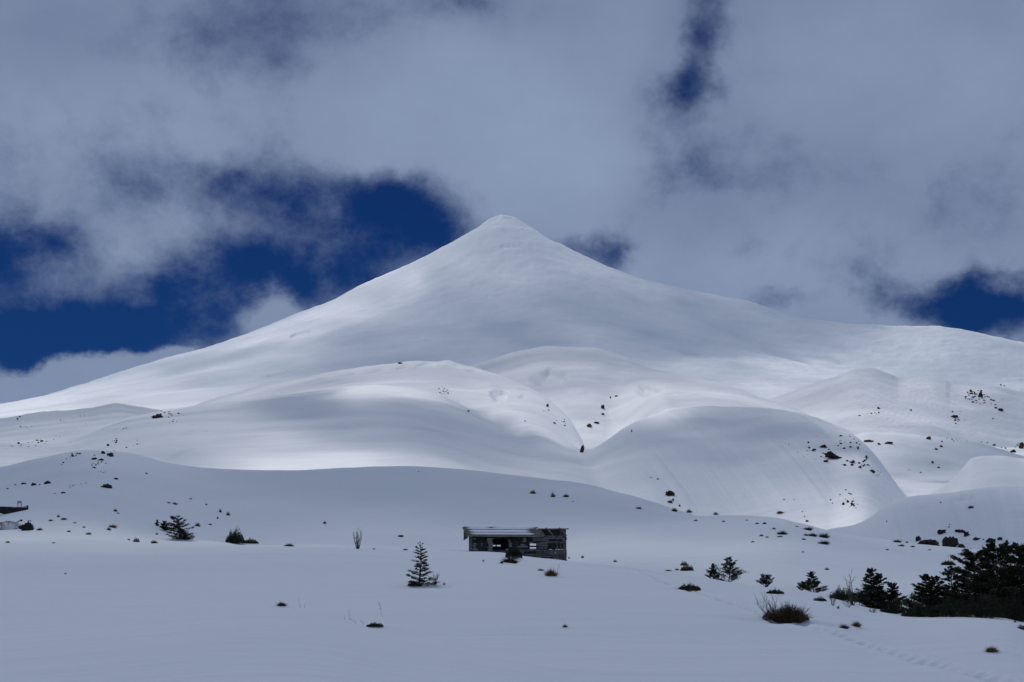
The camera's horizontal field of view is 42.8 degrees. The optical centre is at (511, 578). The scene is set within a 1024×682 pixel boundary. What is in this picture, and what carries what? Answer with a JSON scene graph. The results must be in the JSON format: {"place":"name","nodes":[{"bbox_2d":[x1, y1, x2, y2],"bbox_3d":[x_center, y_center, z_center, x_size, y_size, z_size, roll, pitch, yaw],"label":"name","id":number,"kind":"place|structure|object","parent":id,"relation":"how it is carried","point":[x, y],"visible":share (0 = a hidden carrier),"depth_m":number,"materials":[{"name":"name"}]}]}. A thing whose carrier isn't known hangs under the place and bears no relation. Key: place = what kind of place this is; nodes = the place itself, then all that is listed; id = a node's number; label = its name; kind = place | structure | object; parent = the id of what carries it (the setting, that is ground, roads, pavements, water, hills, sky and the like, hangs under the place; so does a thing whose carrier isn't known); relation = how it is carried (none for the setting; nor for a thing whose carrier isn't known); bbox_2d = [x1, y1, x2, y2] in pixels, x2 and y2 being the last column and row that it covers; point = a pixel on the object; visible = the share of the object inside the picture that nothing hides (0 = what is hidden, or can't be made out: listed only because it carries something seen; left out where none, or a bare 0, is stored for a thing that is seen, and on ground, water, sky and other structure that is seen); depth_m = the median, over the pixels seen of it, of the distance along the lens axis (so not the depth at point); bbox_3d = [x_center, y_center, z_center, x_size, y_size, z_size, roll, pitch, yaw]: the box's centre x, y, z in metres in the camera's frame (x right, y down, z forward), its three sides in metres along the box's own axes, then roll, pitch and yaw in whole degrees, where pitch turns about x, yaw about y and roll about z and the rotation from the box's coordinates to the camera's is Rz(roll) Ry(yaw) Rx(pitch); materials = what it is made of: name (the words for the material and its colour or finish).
{"place":"outdoors","nodes":[
{"label":"outdoors","id":0,"kind":"place"},
{"bbox_2d":[0,346,1023,549],"bbox_3d":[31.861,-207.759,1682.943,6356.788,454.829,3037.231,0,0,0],"label":"hills","id":1,"kind":"structure","parent":0,"point":[343,454],"depth_m":655.64,"materials":[{"name":"white snow"}]},
{"bbox_2d":[0,505,27,513],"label":"timber wall","id":2,"kind":"structure","parent":1,"relation":"on","point":[7,509],"depth_m":209.75,"materials":[{"name":"wood"}]},
{"bbox_2d":[101,484,111,487],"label":"rock","id":3,"kind":"object","parent":1,"relation":"on","point":[107,486],"visible":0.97,"depth_m":257.03,"materials":[{"name":"black stone"}]},
{"bbox_2d":[152,413,162,418],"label":"rock outcrop","id":4,"kind":"object","parent":1,"relation":"on","point":[157,416],"visible":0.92,"depth_m":846.48,"materials":[{"name":"black stone"}]},
{"bbox_2d":[10,386,1018,506],"bbox_3d":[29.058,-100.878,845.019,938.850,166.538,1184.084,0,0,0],"label":"rubble","id":5,"kind":"object","parent":1,"relation":"on","point":[446,391],"visible":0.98,"depth_m":794.19,"materials":[{"name":"black stone"}]},
{"bbox_2d":[665,491,674,495],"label":"rock","id":6,"kind":"object","parent":1,"relation":"on","point":[670,493],"visible":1,"depth_m":572.10,"materials":[{"name":"black stone"}]},
{"bbox_2d":[823,451,841,458],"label":"rock outcrop","id":7,"kind":"object","parent":1,"relation":"on","point":[830,454],"visible":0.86,"depth_m":634.31,"materials":[{"name":"black stone"}]},
{"bbox_2d":[918,539,938,545],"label":"rock","id":8,"kind":"object","parent":1,"relation":"on","point":[930,542],"visible":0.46,"depth_m":209.74,"materials":[{"name":"grey stone"}]},
{"bbox_2d":[937,529,946,534],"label":"rock","id":9,"kind":"object","parent":1,"relation":"on","point":[939,531],"visible":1,"depth_m":287.44,"materials":[{"name":"black stone"}]},
{"bbox_2d":[942,536,958,546],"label":"rock","id":10,"kind":"object","parent":1,"relation":"on","point":[950,541],"visible":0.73,"depth_m":276.61,"materials":[{"name":"grey stone"}]},
{"bbox_2d":[986,538,995,542],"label":"rock","id":11,"kind":"object","parent":1,"relation":"on","point":[988,540],"visible":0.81,"depth_m":275.26,"materials":[{"name":"grey stone"}]},
{"bbox_2d":[1019,442,1023,448],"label":"rock","id":12,"kind":"object","parent":1,"relation":"on","point":[1021,445],"visible":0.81,"depth_m":1170.24,"materials":[{"name":"brown stone"}]},
{"bbox_2d":[0,514,1023,681],"bbox_3d":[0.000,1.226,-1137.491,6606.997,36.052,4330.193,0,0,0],"label":"snow ground","id":13,"kind":"structure","parent":0,"point":[113,608],"depth_m":42.84,"materials":[{"name":"white snow"}]},
{"bbox_2d":[0,521,21,529],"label":"snow bank","id":14,"kind":"structure","parent":13,"relation":"on","point":[6,525],"depth_m":177.47,"materials":[{"name":"white snow"}]},
{"bbox_2d":[18,521,34,530],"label":"boulder","id":15,"kind":"object","parent":13,"relation":"on","point":[27,526],"visible":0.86,"depth_m":174.65,"materials":[{"name":"black stone"}]},
{"bbox_2d":[159,520,170,530],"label":"windswept tree","id":16,"kind":"object","parent":13,"relation":"on","point":[164,526],"visible":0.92,"depth_m":196.00,"materials":[{"name":"green plant"}]},
{"bbox_2d":[165,515,194,539],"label":"windswept tree","id":17,"kind":"object","parent":13,"relation":"on","point":[180,530],"visible":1,"depth_m":176.54,"materials":[{"name":"green plant"}]},
{"bbox_2d":[225,527,244,543],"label":"shrub","id":18,"kind":"object","parent":13,"relation":"on","point":[236,538],"visible":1,"depth_m":196.09,"materials":[{"name":"green plant"}]},
{"bbox_2d":[243,538,257,542],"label":"shrub","id":19,"kind":"object","parent":13,"relation":"on","point":[250,541],"visible":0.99,"depth_m":197.60,"materials":[{"name":"green plant"}]},
{"bbox_2d":[353,527,362,548],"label":"bare bush","id":20,"kind":"object","parent":13,"relation":"on","point":[356,543],"visible":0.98,"depth_m":102.48,"materials":[{"name":"brown plant"}]},
{"bbox_2d":[366,622,383,626],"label":"shrub","id":21,"kind":"object","parent":13,"relation":"on","point":[372,624],"visible":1,"depth_m":37.69,"materials":[{"name":"green plant"}]},
{"bbox_2d":[407,580,421,585],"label":"shrub","id":22,"kind":"object","parent":13,"relation":"on","point":[414,584],"visible":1,"depth_m":54.75,"materials":[{"name":"green plant"}]},
{"bbox_2d":[406,542,440,585],"bbox_3d":[-3.741,-0.550,55.130,1.530,2.052,1.549,0,0,0],"label":"evergreen tree","id":23,"kind":"object","parent":13,"relation":"on","point":[422,569],"visible":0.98,"depth_m":54.91,"materials":[{"name":"green plant"}]},
{"bbox_2d":[432,573,438,584],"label":"bare bush","id":24,"kind":"object","parent":13,"relation":"on","point":[436,578],"visible":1,"depth_m":54.78,"materials":[{"name":"brown plant"}]},
{"bbox_2d":[501,554,520,563],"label":"grass tuft","id":25,"kind":"object","parent":13,"relation":"on","point":[509,560],"visible":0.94,"depth_m":78.06,"materials":[{"name":"brown plant"}]},
{"bbox_2d":[505,546,522,558],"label":"shrub","id":26,"kind":"object","parent":13,"relation":"on","point":[515,554],"visible":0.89,"depth_m":86.61,"materials":[{"name":"green plant"}]},
{"bbox_2d":[463,527,568,560],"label":"ruined cabin","id":27,"kind":"object","parent":13,"relation":"on","point":[548,542],"visible":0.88,"depth_m":116.62,"materials":[{"name":"wood"}]},
{"bbox_2d":[542,567,557,575],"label":"grass tuft","id":28,"kind":"object","parent":13,"relation":"on","point":[550,572],"visible":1,"depth_m":66.15,"materials":[{"name":"brown plant"}]},
{"bbox_2d":[680,564,693,570],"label":"shrub","id":29,"kind":"object","parent":13,"relation":"on","point":[686,568],"visible":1,"depth_m":119.10,"materials":[{"name":"green plant"}]},
{"bbox_2d":[678,583,700,590],"bbox_3d":[8.487,0.363,62.580,1.148,0.456,0.833,0,0,0],"label":"shrub","id":30,"kind":"object","parent":13,"relation":"on","point":[689,587],"visible":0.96,"depth_m":62.42,"materials":[{"name":"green plant"}]},
{"bbox_2d":[705,563,719,579],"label":"evergreen tree","id":31,"kind":"object","parent":13,"relation":"on","point":[711,574],"visible":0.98,"depth_m":92.96,"materials":[{"name":"green plant"}]},
{"bbox_2d":[711,556,748,581],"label":"evergreen tree","id":32,"kind":"object","parent":13,"relation":"on","point":[729,570],"visible":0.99,"depth_m":91.83,"materials":[{"name":"green plant"}]},
{"bbox_2d":[755,573,772,586],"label":"evergreen tree","id":33,"kind":"object","parent":13,"relation":"on","point":[763,580],"visible":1,"depth_m":86.92,"materials":[{"name":"green plant"}]},
{"bbox_2d":[755,591,776,614],"bbox_3d":[8.575,0.878,44.148,0.850,1.194,0.745,0,0,21],"label":"bare bush","id":34,"kind":"object","parent":13,"relation":"on","point":[766,604],"visible":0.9,"depth_m":44.19,"materials":[{"name":"plant"}]},
{"bbox_2d":[766,588,783,593],"bbox_3d":[13.043,0.583,64.793,0.934,0.386,0.666,0,0,0],"label":"shrub","id":35,"kind":"object","parent":13,"relation":"on","point":[774,591],"visible":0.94,"depth_m":64.64,"materials":[{"name":"green plant"}]},
{"bbox_2d":[775,530,786,534],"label":"grass tuft","id":36,"kind":"object","parent":13,"relation":"on","point":[783,533],"visible":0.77,"depth_m":173.19,"materials":[{"name":"brown plant"}]},
{"bbox_2d":[762,601,815,622],"bbox_3d":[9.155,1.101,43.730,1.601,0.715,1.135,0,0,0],"label":"shrub","id":37,"kind":"object","parent":13,"relation":"on","point":[770,617],"visible":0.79,"depth_m":43.50,"materials":[{"name":"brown plant"}]},
{"bbox_2d":[797,581,804,590],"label":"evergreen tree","id":38,"kind":"object","parent":13,"relation":"on","point":[798,587],"visible":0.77,"depth_m":82.98,"materials":[{"name":"green plant"}]},
{"bbox_2d":[799,571,827,592],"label":"evergreen tree","id":39,"kind":"object","parent":13,"relation":"on","point":[814,582],"visible":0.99,"depth_m":81.87,"materials":[{"name":"green plant"}]},
{"bbox_2d":[813,596,826,601],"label":"shrub","id":40,"kind":"object","parent":13,"relation":"on","point":[819,599],"visible":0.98,"depth_m":58.74,"materials":[{"name":"green plant"}]},
{"bbox_2d":[816,540,829,544],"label":"grass tuft","id":41,"kind":"object","parent":13,"relation":"on","point":[825,542],"visible":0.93,"depth_m":157.47,"materials":[{"name":"brown plant"}]},
{"bbox_2d":[817,532,829,537],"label":"grass tuft","id":42,"kind":"object","parent":13,"relation":"on","point":[824,536],"visible":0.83,"depth_m":180.50,"materials":[{"name":"brown plant"}]},
{"bbox_2d":[827,591,837,605],"bbox_3d":[13.127,0.800,53.551,0.522,0.658,0.316,0,0,-22],"label":"bare bush","id":43,"kind":"object","parent":13,"relation":"on","point":[833,599],"visible":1,"depth_m":53.51,"materials":[{"name":"brown plant"}]},
{"bbox_2d":[829,584,855,601],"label":"shrub","id":44,"kind":"object","parent":13,"relation":"on","point":[842,595],"visible":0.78,"depth_m":66.22,"materials":[{"name":"green plant"}]},
{"bbox_2d":[838,623,849,628],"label":"grass tuft","id":45,"kind":"object","parent":13,"relation":"on","point":[844,626],"visible":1,"depth_m":40.68,"materials":[{"name":"brown plant"}]},
{"bbox_2d":[843,571,861,605],"bbox_3d":[16.706,0.409,64.007,0.633,1.965,1.003,0,0,-32],"label":"bare tree","id":46,"kind":"object","parent":13,"relation":"on","point":[851,596],"visible":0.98,"depth_m":64.05,"materials":[{"name":"brown plant"}]},
{"bbox_2d":[850,621,861,626],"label":"grass tuft","id":47,"kind":"object","parent":13,"relation":"on","point":[856,624],"visible":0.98,"depth_m":43.91,"materials":[{"name":"brown plant"}]},
{"bbox_2d":[848,568,897,608],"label":"evergreen tree","id":48,"kind":"object","parent":13,"relation":"on","point":[867,593],"visible":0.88,"depth_m":76.70,"materials":[{"name":"green plant"}]},
{"bbox_2d":[871,582,910,608],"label":"evergreen tree","id":49,"kind":"object","parent":13,"relation":"on","point":[894,593],"visible":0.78,"depth_m":75.76,"materials":[{"name":"green plant"}]},
{"bbox_2d":[879,603,905,613],"bbox_3d":[18.687,1.473,64.154,1.317,0.568,0.934,0,0,0],"label":"shrub","id":50,"kind":"object","parent":13,"relation":"on","point":[896,609],"visible":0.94,"depth_m":63.96,"materials":[{"name":"green plant"}]},
{"bbox_2d":[901,600,935,616],"bbox_3d":[19.227,1.432,61.739,1.676,0.886,1.194,0,0,0],"label":"shrub","id":51,"kind":"object","parent":13,"relation":"on","point":[914,611],"visible":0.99,"depth_m":61.51,"materials":[{"name":"green plant"}]},
{"bbox_2d":[892,574,956,612],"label":"evergreen tree","id":52,"kind":"object","parent":13,"relation":"on","point":[930,593],"visible":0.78,"depth_m":69.76,"materials":[{"name":"green plant"}]},
{"bbox_2d":[941,559,955,564],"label":"shrub","id":53,"kind":"object","parent":13,"relation":"on","point":[948,563],"visible":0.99,"depth_m":126.30,"materials":[{"name":"green plant"}]},
{"bbox_2d":[931,592,969,616],"bbox_3d":[20.715,1.272,61.905,1.889,1.287,1.340,0,0,0],"label":"shrub","id":54,"kind":"object","parent":13,"relation":"on","point":[952,610],"visible":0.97,"depth_m":61.64,"materials":[{"name":"green plant"}]},
{"bbox_2d":[940,565,963,599],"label":"evergreen tree","id":55,"kind":"object","parent":13,"relation":"on","point":[953,587],"visible":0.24,"depth_m":72.77,"materials":[{"name":"green plant"}]},
{"bbox_2d":[940,548,1001,604],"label":"evergreen tree","id":56,"kind":"object","parent":13,"relation":"on","point":[971,558],"visible":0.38,"depth_m":70.77,"materials":[{"name":"green plant"}]},
{"bbox_2d":[962,589,1004,617],"bbox_3d":[22.553,1.241,62.710,2.116,1.549,1.506,0,0,0],"label":"shrub","id":57,"kind":"object","parent":13,"relation":"on","point":[981,610],"visible":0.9,"depth_m":62.48,"materials":[{"name":"green plant"}]},
{"bbox_2d":[952,541,1023,610],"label":"evergreen tree","id":58,"kind":"object","parent":13,"relation":"on","point":[987,572],"visible":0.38,"depth_m":68.67,"materials":[{"name":"green plant"}]},
{"bbox_2d":[985,646,1000,651],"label":"grass tuft","id":59,"kind":"object","parent":13,"relation":"on","point":[990,649],"visible":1,"depth_m":32.32,"materials":[{"name":"brown plant"}]},
{"bbox_2d":[979,543,1023,615],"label":"evergreen tree","id":60,"kind":"object","parent":13,"relation":"on","point":[1011,577],"visible":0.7,"depth_m":65.84,"materials":[{"name":"green plant"}]},
{"bbox_2d":[0,215,1023,417],"bbox_3d":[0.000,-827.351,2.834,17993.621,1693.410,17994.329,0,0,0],"label":"mountain","id":61,"kind":"structure","parent":0,"point":[495,287],"depth_m":4905.48,"materials":[{"name":"white snow"}]},
{"bbox_2d":[0,0,1023,403],"label":"sky","id":62,"kind":"structure","parent":0,"point":[177,177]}
]}

